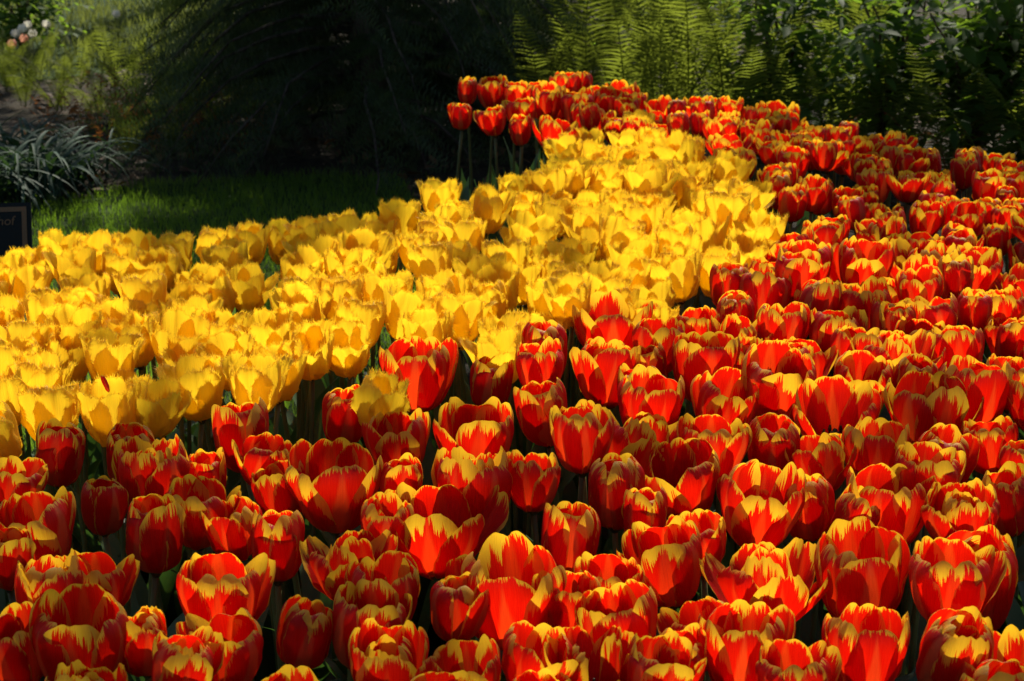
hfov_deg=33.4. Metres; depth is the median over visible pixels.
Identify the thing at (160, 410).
fringed tulip
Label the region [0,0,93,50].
broadleaf shrub
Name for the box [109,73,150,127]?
dead fern
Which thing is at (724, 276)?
flame tulip
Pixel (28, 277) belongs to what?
fringed tulip
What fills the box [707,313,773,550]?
flame tulip
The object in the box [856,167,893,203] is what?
flame tulip
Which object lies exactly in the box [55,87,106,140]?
dead fern
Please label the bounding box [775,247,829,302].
flame tulip
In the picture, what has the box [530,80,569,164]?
flame tulip
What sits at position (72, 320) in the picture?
fringed tulip
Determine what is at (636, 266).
fringed tulip
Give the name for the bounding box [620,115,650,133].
flame tulip
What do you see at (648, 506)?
flame tulip
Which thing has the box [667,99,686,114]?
flame tulip
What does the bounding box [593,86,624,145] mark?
flame tulip
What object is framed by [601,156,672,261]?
fringed tulip
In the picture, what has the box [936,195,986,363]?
flame tulip
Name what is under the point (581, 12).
fern
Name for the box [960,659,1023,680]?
flame tulip
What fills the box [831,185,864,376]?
flame tulip
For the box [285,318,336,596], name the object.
fringed tulip
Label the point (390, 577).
flame tulip
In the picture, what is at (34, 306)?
fringed tulip
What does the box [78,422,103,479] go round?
fringed tulip
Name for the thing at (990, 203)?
flame tulip
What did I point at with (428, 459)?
flame tulip
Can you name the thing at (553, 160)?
fringed tulip
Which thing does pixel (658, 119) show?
flame tulip
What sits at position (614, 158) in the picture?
fringed tulip
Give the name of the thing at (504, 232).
fringed tulip
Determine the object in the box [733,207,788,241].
fringed tulip
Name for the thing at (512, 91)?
flame tulip
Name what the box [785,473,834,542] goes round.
flame tulip
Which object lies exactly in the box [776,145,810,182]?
flame tulip
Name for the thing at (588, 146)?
fringed tulip
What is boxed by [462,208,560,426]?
fringed tulip
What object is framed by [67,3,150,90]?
fern
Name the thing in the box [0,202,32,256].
plant sign
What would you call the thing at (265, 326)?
fringed tulip
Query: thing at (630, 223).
fringed tulip
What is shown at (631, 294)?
fringed tulip
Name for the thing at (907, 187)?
flame tulip
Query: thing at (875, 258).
flame tulip
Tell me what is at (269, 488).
flame tulip
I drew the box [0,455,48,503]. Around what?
flame tulip
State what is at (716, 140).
flame tulip
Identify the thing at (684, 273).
fringed tulip
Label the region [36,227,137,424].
fringed tulip
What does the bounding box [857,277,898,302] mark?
flame tulip
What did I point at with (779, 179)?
flame tulip
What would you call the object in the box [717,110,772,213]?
flame tulip
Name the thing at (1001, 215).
flame tulip
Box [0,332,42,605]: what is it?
fringed tulip
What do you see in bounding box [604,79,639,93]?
flame tulip
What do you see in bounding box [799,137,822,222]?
flame tulip
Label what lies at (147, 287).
fringed tulip
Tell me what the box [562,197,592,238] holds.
fringed tulip
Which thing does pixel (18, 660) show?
flame tulip
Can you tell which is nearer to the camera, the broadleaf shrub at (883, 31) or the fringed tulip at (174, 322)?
the fringed tulip at (174, 322)
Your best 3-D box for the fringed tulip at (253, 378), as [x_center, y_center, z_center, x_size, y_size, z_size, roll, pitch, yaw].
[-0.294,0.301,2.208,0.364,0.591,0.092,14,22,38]
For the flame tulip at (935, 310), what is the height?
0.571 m
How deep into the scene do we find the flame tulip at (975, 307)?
2.51 m
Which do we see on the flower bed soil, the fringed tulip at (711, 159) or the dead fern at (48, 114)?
the fringed tulip at (711, 159)
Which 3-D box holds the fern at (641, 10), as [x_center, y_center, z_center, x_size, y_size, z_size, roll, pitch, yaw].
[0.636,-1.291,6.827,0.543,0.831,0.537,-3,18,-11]
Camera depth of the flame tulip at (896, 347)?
2.30 m
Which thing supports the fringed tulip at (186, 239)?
on the flower bed soil
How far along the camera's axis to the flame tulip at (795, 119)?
4.06 m
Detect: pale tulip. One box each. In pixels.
[7,39,16,67]
[10,29,19,70]
[17,24,26,34]
[19,34,27,67]
[23,21,31,55]
[28,29,36,66]
[41,20,50,52]
[112,10,119,43]
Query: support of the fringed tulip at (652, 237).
on the flower bed soil
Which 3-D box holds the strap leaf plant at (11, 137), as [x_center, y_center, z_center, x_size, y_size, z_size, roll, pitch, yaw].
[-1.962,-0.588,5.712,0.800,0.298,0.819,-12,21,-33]
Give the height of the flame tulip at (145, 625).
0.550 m
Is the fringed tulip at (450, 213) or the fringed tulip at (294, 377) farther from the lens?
the fringed tulip at (450, 213)
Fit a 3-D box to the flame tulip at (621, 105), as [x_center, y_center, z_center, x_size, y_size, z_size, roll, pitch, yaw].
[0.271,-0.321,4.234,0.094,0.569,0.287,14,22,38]
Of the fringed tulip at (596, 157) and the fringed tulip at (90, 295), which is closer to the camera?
the fringed tulip at (90, 295)
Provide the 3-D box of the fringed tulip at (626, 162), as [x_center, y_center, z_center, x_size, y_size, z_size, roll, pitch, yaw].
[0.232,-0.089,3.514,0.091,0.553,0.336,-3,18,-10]
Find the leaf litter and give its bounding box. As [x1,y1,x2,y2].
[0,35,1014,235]
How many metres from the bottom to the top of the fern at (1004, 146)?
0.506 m
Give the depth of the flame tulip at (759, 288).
2.59 m
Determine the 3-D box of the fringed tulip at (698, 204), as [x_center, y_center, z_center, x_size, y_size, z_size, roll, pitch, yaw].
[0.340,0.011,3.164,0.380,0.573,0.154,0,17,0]
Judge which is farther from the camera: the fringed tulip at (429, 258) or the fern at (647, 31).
the fern at (647, 31)
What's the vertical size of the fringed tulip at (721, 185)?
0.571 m
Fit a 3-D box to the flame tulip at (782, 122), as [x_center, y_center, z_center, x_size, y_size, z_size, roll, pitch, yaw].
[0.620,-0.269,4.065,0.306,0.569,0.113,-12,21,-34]
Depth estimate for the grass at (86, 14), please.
9.73 m
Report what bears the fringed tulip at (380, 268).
on the flower bed soil
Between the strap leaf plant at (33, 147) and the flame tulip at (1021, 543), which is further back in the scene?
the strap leaf plant at (33, 147)
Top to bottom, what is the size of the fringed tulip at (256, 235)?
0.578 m
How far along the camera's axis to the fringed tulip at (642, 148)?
3.64 m
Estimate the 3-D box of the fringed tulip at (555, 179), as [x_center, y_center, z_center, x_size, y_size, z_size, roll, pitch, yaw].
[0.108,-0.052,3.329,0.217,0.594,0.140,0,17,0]
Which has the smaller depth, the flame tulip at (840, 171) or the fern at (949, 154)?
the flame tulip at (840, 171)
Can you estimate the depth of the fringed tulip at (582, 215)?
3.00 m
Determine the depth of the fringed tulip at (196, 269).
2.65 m
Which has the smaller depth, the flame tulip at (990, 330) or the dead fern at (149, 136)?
the flame tulip at (990, 330)
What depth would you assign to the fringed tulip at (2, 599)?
2.36 m
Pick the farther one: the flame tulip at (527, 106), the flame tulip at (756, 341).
the flame tulip at (527, 106)
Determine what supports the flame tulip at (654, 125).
on the flower bed soil
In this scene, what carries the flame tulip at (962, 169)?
on the flower bed soil
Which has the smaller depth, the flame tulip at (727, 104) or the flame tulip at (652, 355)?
the flame tulip at (652, 355)
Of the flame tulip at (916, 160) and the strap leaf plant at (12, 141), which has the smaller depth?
the flame tulip at (916, 160)
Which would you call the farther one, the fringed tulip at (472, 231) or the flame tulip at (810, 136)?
the flame tulip at (810, 136)
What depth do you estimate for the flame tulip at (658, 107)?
4.29 m
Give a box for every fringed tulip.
[0,245,33,453]
[0,263,101,492]
[0,266,31,459]
[0,292,24,460]
[0,303,12,339]
[0,316,97,552]
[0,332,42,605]
[0,359,46,680]
[0,401,22,457]
[0,554,120,613]
[11,347,125,534]
[15,243,96,462]
[15,380,125,608]
[22,289,125,554]
[24,285,81,541]
[31,291,109,486]
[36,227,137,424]
[41,245,110,479]
[42,297,128,531]
[42,332,87,552]
[52,271,110,299]
[53,288,148,582]
[66,310,257,627]
[70,375,195,608]
[72,228,214,475]
[72,294,142,576]
[75,373,148,615]
[76,295,162,584]
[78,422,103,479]
[79,325,184,613]
[99,367,153,384]
[101,242,197,440]
[107,228,170,437]
[112,265,223,453]
[116,271,231,578]
[124,333,250,596]
[127,246,280,438]
[144,239,225,446]
[148,306,230,623]
[151,230,196,451]
[154,351,225,554]
[156,278,240,549]
[157,293,223,552]
[171,338,360,680]
[174,262,248,497]
[176,261,338,492]
[183,226,227,425]
[184,220,270,422]
[186,329,256,561]
[187,262,240,484]
[190,305,250,497]
[199,236,273,434]
[213,258,255,405]
[220,349,338,680]
[232,304,299,585]
[249,317,334,600]
[265,206,362,390]
[266,218,304,438]
[266,278,325,410]
[268,365,410,680]
[274,223,396,446]
[275,277,332,524]
[279,250,323,411]
[281,233,366,448]
[282,214,334,405]
[282,274,334,578]
[283,265,353,441]
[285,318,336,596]
[292,216,355,387]
[304,293,386,546]
[307,247,373,443]
[309,319,372,530]
[310,271,365,323]
[314,211,369,447]
[328,260,386,370]
[334,211,398,387]
[360,228,400,446]
[361,216,487,398]
[362,268,431,442]
[364,197,421,374]
[380,283,436,584]
[395,228,438,287]
[399,305,456,633]
[406,238,453,397]
[413,268,533,451]
[414,216,444,242]
[415,176,462,211]
[417,200,468,219]
[423,285,455,452]
[431,203,473,225]
[431,238,479,448]
[432,291,498,398]
[434,197,471,210]
[435,274,485,403]
[451,249,516,451]
[457,278,576,489]
[459,324,520,535]
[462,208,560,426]
[464,261,556,457]
[468,181,515,240]
[469,258,521,531]
[473,172,522,342]
[474,189,579,388]
[476,307,530,530]
[481,235,530,457]
[498,219,528,401]
[503,177,576,336]
[505,310,567,541]
[510,271,591,542]
[520,165,568,341]
[524,274,554,452]
[525,240,567,267]
[530,166,576,240]
[531,255,584,455]
[534,193,578,382]
[540,154,580,237]
[543,132,583,160]
[545,234,598,491]
[548,188,576,241]
[549,262,602,526]
[551,159,595,349]
[552,160,594,170]
[556,201,616,408]
[558,127,605,144]
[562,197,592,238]
[563,186,614,347]
[566,186,627,347]
[567,212,645,400]
[567,220,601,405]
[567,235,663,407]
[569,188,639,380]
[573,150,607,163]
[575,259,632,414]
[577,250,651,485]
[581,138,606,156]
[582,144,618,157]
[584,160,621,190]
[588,162,623,193]
[595,286,640,306]
[601,156,634,167]
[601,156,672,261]
[601,296,679,552]
[607,127,641,146]
[607,147,639,164]
[614,212,652,416]
[616,140,656,160]
[618,198,677,411]
[618,219,702,417]
[619,275,676,426]
[622,107,654,123]
[622,163,702,312]
[624,160,680,194]
[629,185,674,208]
[632,194,664,205]
[633,126,667,144]
[644,231,672,378]
[644,249,702,417]
[647,129,697,163]
[647,156,688,164]
[657,243,706,378]
[658,206,731,419]
[667,158,711,308]
[667,168,707,212]
[672,207,703,305]
[672,227,779,373]
[672,244,740,417]
[673,135,704,163]
[677,180,713,311]
[689,149,755,306]
[690,188,709,307]
[700,178,772,309]
[703,188,751,238]
[705,154,715,297]
[713,176,753,192]
[728,175,776,211]
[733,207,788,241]
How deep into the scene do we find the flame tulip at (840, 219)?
3.08 m
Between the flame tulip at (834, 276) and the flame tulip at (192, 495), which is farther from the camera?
the flame tulip at (834, 276)
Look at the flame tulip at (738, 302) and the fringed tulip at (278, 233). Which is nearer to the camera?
the flame tulip at (738, 302)
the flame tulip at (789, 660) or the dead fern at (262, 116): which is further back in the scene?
the dead fern at (262, 116)
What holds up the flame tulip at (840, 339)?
on the flower bed soil
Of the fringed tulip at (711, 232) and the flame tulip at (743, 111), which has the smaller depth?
the fringed tulip at (711, 232)
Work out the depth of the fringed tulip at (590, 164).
3.44 m
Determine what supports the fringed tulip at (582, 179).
on the flower bed soil
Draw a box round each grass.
[0,0,266,79]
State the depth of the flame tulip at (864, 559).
1.64 m
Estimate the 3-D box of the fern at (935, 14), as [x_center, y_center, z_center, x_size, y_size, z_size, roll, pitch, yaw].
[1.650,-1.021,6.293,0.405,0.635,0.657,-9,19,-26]
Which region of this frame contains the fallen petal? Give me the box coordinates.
[101,375,109,392]
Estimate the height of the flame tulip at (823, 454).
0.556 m
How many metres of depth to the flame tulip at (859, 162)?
3.44 m
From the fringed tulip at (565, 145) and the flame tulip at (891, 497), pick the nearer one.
the flame tulip at (891, 497)
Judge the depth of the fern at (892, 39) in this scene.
6.34 m
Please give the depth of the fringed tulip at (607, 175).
3.31 m
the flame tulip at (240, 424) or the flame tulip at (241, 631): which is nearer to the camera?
the flame tulip at (241, 631)
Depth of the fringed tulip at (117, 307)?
2.44 m
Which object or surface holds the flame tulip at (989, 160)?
on the flower bed soil
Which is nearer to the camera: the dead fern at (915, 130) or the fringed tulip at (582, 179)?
the fringed tulip at (582, 179)
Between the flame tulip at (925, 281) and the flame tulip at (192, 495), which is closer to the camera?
the flame tulip at (192, 495)
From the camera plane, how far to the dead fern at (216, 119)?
6.29 m
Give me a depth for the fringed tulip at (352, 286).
2.54 m
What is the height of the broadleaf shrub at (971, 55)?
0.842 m
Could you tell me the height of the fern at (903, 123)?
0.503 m
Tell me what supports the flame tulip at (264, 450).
on the flower bed soil
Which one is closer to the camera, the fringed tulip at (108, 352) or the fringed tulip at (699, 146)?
the fringed tulip at (108, 352)
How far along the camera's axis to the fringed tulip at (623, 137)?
3.76 m
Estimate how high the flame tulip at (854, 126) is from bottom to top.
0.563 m
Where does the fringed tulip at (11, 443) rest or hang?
on the flower bed soil
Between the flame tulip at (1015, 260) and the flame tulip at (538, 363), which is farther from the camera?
the flame tulip at (1015, 260)
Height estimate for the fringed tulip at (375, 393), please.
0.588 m
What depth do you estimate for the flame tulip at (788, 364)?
2.23 m
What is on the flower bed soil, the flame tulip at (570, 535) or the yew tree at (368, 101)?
the flame tulip at (570, 535)
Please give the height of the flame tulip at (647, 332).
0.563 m
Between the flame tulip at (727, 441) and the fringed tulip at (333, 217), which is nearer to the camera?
the flame tulip at (727, 441)
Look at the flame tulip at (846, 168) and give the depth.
3.61 m
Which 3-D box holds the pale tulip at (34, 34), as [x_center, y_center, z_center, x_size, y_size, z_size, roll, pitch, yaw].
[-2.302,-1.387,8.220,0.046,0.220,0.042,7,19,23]
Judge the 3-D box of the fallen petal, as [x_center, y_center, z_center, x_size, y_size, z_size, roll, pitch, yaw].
[-0.491,0.053,2.060,0.010,0.023,0.004,-7,19,-20]
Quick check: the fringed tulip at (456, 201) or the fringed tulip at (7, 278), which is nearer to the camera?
the fringed tulip at (7, 278)
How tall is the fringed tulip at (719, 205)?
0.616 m
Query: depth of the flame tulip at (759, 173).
3.48 m
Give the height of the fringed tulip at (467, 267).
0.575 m
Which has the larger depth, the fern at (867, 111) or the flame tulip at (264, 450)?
the fern at (867, 111)
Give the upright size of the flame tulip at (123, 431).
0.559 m
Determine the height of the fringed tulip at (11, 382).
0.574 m
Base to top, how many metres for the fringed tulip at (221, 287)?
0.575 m
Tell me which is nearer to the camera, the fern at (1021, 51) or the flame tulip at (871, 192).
the flame tulip at (871, 192)
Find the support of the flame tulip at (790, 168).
on the flower bed soil
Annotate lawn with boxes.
[0,0,217,83]
[21,174,420,457]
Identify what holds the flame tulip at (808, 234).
on the flower bed soil
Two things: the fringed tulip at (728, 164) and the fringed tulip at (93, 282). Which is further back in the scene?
the fringed tulip at (728, 164)
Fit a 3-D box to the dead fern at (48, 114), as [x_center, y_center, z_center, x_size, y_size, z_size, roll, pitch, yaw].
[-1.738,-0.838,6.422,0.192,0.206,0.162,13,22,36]
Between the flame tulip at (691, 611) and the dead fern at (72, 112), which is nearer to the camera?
the flame tulip at (691, 611)
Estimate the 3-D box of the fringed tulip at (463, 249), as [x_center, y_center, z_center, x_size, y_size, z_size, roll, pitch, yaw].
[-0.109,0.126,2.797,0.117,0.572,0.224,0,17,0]
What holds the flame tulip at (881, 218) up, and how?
on the flower bed soil
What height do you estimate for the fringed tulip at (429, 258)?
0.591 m
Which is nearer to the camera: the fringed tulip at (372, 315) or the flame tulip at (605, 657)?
the flame tulip at (605, 657)
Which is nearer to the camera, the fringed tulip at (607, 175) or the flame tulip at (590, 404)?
the flame tulip at (590, 404)
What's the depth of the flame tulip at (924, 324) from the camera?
2.42 m
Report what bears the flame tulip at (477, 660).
on the flower bed soil
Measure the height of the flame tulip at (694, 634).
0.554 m
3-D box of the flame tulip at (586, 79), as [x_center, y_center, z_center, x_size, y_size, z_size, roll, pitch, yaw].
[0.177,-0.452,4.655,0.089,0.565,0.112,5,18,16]
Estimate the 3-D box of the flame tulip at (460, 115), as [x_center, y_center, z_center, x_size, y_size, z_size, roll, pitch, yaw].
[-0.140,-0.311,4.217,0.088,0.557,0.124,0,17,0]
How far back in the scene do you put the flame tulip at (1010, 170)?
3.42 m
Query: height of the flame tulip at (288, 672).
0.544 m
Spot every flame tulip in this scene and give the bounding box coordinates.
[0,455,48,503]
[0,486,75,560]
[0,527,35,603]
[0,601,51,680]
[15,548,87,680]
[29,583,128,680]
[35,418,184,637]
[44,659,127,680]
[56,550,139,605]
[81,475,130,680]
[106,422,167,637]
[111,434,341,680]
[123,605,166,680]
[126,493,185,680]
[130,447,268,680]
[131,397,324,678]
[152,625,224,680]
[167,474,241,555]
[176,552,275,621]
[176,608,262,680]
[200,494,262,680]
[231,432,291,664]
[251,459,304,595]
[251,509,304,669]
[260,408,479,680]
[262,664,317,680]
[276,594,332,668]
[285,437,382,541]
[299,384,361,676]
[299,529,397,680]
[318,336,458,632]
[332,581,411,669]
[345,550,419,620]
[348,618,439,680]
[360,492,414,550]
[378,482,508,581]
[380,452,477,640]
[411,670,475,680]
[421,349,540,644]
[428,449,667,657]
[430,571,489,641]
[431,446,512,516]
[432,634,500,680]
[433,396,513,674]
[445,531,566,649]
[447,102,471,205]
[458,76,476,198]
[470,356,513,560]
[473,104,507,253]
[474,74,511,188]
[492,80,539,179]
[498,114,530,310]
[499,319,587,539]
[500,377,566,680]
[501,96,536,227]
[501,620,578,680]
[502,399,594,650]
[503,80,540,175]
[513,668,569,680]
[515,336,564,543]
[519,366,684,540]
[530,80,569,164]
[532,115,579,240]
[532,570,600,627]
[535,90,560,117]
[537,290,660,539]
[538,342,696,612]
[541,501,600,572]
[544,625,633,680]
[549,71,581,92]
[549,404,614,502]
[560,86,593,124]
[569,336,640,505]
[570,103,579,127]
[572,71,592,91]
[574,551,644,593]
[574,579,657,643]
[576,108,616,138]
[578,100,600,131]
[584,338,666,554]
[588,453,644,555]
[589,85,607,93]
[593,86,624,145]
[600,116,621,143]
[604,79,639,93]
[605,407,677,475]
[608,317,684,535]
[614,97,639,117]
[616,515,701,610]
[617,363,715,613]
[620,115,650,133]
[621,486,667,531]
[624,91,647,110]
[627,630,706,680]
[644,95,677,124]
[645,437,719,517]
[650,122,668,137]
[654,114,662,123]
[656,413,751,635]
[656,596,733,680]
[659,623,706,680]
[666,110,689,135]
[666,508,915,680]
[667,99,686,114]
[669,305,719,414]
[671,331,740,611]
[683,95,754,179]
[690,98,714,154]
[690,109,710,139]
[690,366,759,680]
[696,412,799,598]
[697,599,795,680]
[699,537,830,621]
[701,97,720,117]
[701,117,740,140]
[702,147,805,231]
[705,115,732,121]
[705,133,752,154]
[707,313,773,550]
[707,340,816,599]
[709,261,748,306]
[710,336,762,551]
[713,268,791,552]
[716,290,754,462]
[716,475,768,503]
[717,96,743,113]
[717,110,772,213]
[720,459,806,546]
[721,146,734,150]
[721,301,810,562]
[722,339,814,581]
[733,149,756,180]
[740,118,771,181]
[741,106,754,119]
[742,118,774,181]
[744,105,770,181]
[744,256,775,275]
[750,130,795,213]
[755,100,827,215]
[755,140,789,215]
[755,639,841,680]
[756,162,799,219]
[757,226,813,261]
[762,162,797,233]
[763,170,790,216]
[765,111,790,213]
[771,109,805,230]
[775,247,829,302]
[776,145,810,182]
[776,336,838,547]
[778,183,807,423]
[778,239,832,437]
[783,325,885,617]
[784,126,811,233]
[785,432,856,639]
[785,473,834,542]
[787,132,815,234]
[792,375,906,677]
[793,282,852,542]
[797,121,824,225]
[798,174,829,222]
[798,277,841,311]
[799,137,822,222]
[801,219,844,245]
[806,184,878,375]
[809,306,867,376]
[810,139,837,216]
[813,185,832,216]
[814,354,1023,618]
[814,516,910,617]
[817,214,850,239]
[818,350,893,636]
[820,140,909,230]
[822,603,909,680]
[824,124,851,188]
[829,243,890,417]
[830,483,879,526]
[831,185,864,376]
[834,121,858,217]
[834,167,845,185]
[834,275,890,494]
[836,134,883,154]
[837,195,865,236]
[838,236,894,420]
[839,152,869,181]
[839,328,945,553]
[841,416,927,673]
[846,463,937,680]
[850,152,877,179]
[854,215,987,361]
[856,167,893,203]
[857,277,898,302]
[865,202,903,218]
[870,143,900,206]
[870,297,912,417]
[874,208,906,411]
[875,156,891,169]
[878,130,917,208]
[879,301,915,616]
[883,371,983,624]
[885,170,931,228]
[889,249,908,277]
[890,236,960,279]
[894,316,950,625]
[894,441,965,677]
[895,264,943,301]
[896,144,913,204]
[897,146,929,215]
[903,231,944,253]
[903,293,957,551]
[908,423,979,673]
[908,536,1006,621]
[909,200,946,236]
[910,325,984,552]
[910,415,1017,555]
[911,349,1023,597]
[916,606,993,680]
[918,190,944,203]
[920,478,1000,539]
[925,172,949,297]
[926,148,941,172]
[926,169,958,191]
[927,153,937,170]
[930,180,955,233]
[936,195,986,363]
[937,253,977,477]
[939,355,1023,574]
[941,221,968,237]
[942,154,977,298]
[945,227,983,324]
[946,524,1017,630]
[950,200,986,236]
[950,249,1001,291]
[955,146,983,197]
[955,148,981,198]
[957,287,992,480]
[958,242,1002,290]
[960,624,1023,677]
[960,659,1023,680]
[966,315,1023,482]
[971,169,1010,240]
[973,284,1023,477]
[978,197,999,358]
[981,222,1011,256]
[982,151,1014,171]
[982,204,1023,362]
[982,461,1023,539]
[983,240,1023,360]
[983,262,1023,476]
[986,185,1018,358]
[986,353,1023,596]
[990,167,1017,177]
[994,158,1023,272]
[995,317,1023,631]
[999,197,1023,242]
[999,440,1023,540]
[999,572,1023,634]
[1005,171,1023,274]
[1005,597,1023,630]
[1007,375,1023,430]
[1010,214,1023,242]
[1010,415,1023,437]
[1012,255,1023,265]
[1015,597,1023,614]
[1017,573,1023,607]
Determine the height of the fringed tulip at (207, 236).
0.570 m
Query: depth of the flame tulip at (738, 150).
3.66 m
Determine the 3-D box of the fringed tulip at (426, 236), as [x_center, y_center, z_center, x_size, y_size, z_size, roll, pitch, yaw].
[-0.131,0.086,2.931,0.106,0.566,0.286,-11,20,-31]
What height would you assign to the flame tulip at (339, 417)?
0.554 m
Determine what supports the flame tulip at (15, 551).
on the flower bed soil
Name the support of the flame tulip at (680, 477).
on the flower bed soil
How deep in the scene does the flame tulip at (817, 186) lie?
3.21 m
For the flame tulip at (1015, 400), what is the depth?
2.12 m
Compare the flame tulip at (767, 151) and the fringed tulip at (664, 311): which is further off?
the flame tulip at (767, 151)
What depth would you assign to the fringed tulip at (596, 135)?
3.90 m
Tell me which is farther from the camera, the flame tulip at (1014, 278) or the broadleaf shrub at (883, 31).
the broadleaf shrub at (883, 31)
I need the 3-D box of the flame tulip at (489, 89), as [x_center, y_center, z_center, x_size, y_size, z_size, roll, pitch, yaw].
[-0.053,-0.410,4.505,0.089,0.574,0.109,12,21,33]
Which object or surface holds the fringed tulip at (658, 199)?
on the flower bed soil
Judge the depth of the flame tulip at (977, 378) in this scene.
2.13 m
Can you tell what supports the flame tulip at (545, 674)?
on the flower bed soil
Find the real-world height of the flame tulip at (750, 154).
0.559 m
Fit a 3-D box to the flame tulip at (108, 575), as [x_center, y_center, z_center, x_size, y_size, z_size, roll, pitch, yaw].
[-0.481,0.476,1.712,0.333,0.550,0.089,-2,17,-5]
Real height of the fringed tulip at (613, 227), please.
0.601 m
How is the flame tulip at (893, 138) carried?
on the flower bed soil
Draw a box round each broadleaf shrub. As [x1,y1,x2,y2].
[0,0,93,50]
[463,0,649,60]
[701,0,864,126]
[757,0,995,153]
[774,0,946,68]
[867,0,1023,155]
[942,0,1023,163]
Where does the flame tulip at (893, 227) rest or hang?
on the flower bed soil
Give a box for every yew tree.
[75,0,611,201]
[86,0,451,129]
[227,0,703,150]
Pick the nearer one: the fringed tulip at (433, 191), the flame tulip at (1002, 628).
the flame tulip at (1002, 628)
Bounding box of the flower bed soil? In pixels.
[427,621,440,656]
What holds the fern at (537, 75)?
on the ground at (312, 156)
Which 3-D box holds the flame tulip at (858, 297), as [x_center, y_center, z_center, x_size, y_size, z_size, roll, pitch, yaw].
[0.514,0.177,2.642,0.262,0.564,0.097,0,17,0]
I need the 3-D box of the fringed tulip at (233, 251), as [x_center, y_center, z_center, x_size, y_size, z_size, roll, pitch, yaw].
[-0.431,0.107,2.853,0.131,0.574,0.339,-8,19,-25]
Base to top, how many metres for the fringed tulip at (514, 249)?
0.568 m
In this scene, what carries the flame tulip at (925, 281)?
on the flower bed soil
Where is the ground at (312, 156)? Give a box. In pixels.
[0,0,1023,385]
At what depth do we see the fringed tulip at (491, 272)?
2.65 m
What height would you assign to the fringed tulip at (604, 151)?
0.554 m
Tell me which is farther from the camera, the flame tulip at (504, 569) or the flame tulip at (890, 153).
the flame tulip at (890, 153)
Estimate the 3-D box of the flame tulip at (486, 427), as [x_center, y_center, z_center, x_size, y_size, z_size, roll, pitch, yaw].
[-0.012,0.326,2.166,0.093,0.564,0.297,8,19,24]
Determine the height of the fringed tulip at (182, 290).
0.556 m
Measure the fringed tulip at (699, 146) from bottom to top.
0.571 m
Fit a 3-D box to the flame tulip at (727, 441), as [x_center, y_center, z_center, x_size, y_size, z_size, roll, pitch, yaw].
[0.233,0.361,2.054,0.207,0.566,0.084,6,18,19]
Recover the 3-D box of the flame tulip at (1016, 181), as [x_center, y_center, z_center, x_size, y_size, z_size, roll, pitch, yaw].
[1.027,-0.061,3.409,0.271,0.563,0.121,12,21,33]
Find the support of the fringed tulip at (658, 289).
on the flower bed soil
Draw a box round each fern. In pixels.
[0,22,42,92]
[0,30,67,84]
[0,38,72,106]
[1,45,93,110]
[23,13,141,88]
[23,92,66,138]
[43,30,146,116]
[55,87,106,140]
[59,30,279,146]
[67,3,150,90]
[70,62,142,124]
[81,39,204,124]
[82,86,177,156]
[82,95,129,150]
[103,5,216,86]
[104,93,147,142]
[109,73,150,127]
[133,108,183,154]
[147,42,280,127]
[156,94,220,158]
[187,87,212,139]
[194,90,242,151]
[231,113,251,144]
[241,92,273,132]
[480,2,596,159]
[495,0,650,77]
[516,0,696,110]
[528,0,673,139]
[580,0,670,85]
[619,0,683,88]
[620,0,764,111]
[626,0,731,137]
[627,0,712,98]
[661,0,823,139]
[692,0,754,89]
[692,0,759,95]
[693,0,808,158]
[719,0,819,92]
[739,5,836,121]
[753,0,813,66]
[774,1,895,125]
[786,20,885,174]
[805,19,951,136]
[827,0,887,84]
[852,1,977,132]
[860,39,987,147]
[878,107,955,148]
[884,36,1023,169]
[903,27,1023,171]
[926,0,1001,140]
[927,118,982,170]
[937,0,1023,155]
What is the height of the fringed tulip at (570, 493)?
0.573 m
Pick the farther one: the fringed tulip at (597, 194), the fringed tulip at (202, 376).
the fringed tulip at (597, 194)
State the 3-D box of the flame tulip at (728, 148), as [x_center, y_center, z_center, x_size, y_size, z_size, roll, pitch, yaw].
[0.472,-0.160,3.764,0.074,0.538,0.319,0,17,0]
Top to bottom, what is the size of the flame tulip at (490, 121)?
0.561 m
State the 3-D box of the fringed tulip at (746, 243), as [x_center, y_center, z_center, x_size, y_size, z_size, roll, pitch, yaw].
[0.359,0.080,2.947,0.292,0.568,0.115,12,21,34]
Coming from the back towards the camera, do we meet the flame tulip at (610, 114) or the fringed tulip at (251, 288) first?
the flame tulip at (610, 114)
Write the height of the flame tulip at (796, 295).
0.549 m
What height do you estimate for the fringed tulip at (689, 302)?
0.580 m
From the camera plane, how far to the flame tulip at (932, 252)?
2.78 m
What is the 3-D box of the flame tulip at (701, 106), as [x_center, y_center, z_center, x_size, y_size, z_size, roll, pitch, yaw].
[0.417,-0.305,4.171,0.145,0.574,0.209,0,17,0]
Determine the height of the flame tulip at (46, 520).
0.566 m
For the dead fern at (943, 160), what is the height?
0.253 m
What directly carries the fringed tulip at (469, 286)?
on the flower bed soil
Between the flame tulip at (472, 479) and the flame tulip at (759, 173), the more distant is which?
the flame tulip at (759, 173)
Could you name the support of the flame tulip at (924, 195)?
on the flower bed soil
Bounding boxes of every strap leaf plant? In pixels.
[0,109,105,160]
[0,125,152,206]
[0,131,35,164]
[0,133,111,219]
[2,127,184,207]
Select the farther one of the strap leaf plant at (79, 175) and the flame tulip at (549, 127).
the strap leaf plant at (79, 175)
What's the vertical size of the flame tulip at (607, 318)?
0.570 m
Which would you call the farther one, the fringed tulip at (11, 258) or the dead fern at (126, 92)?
the dead fern at (126, 92)

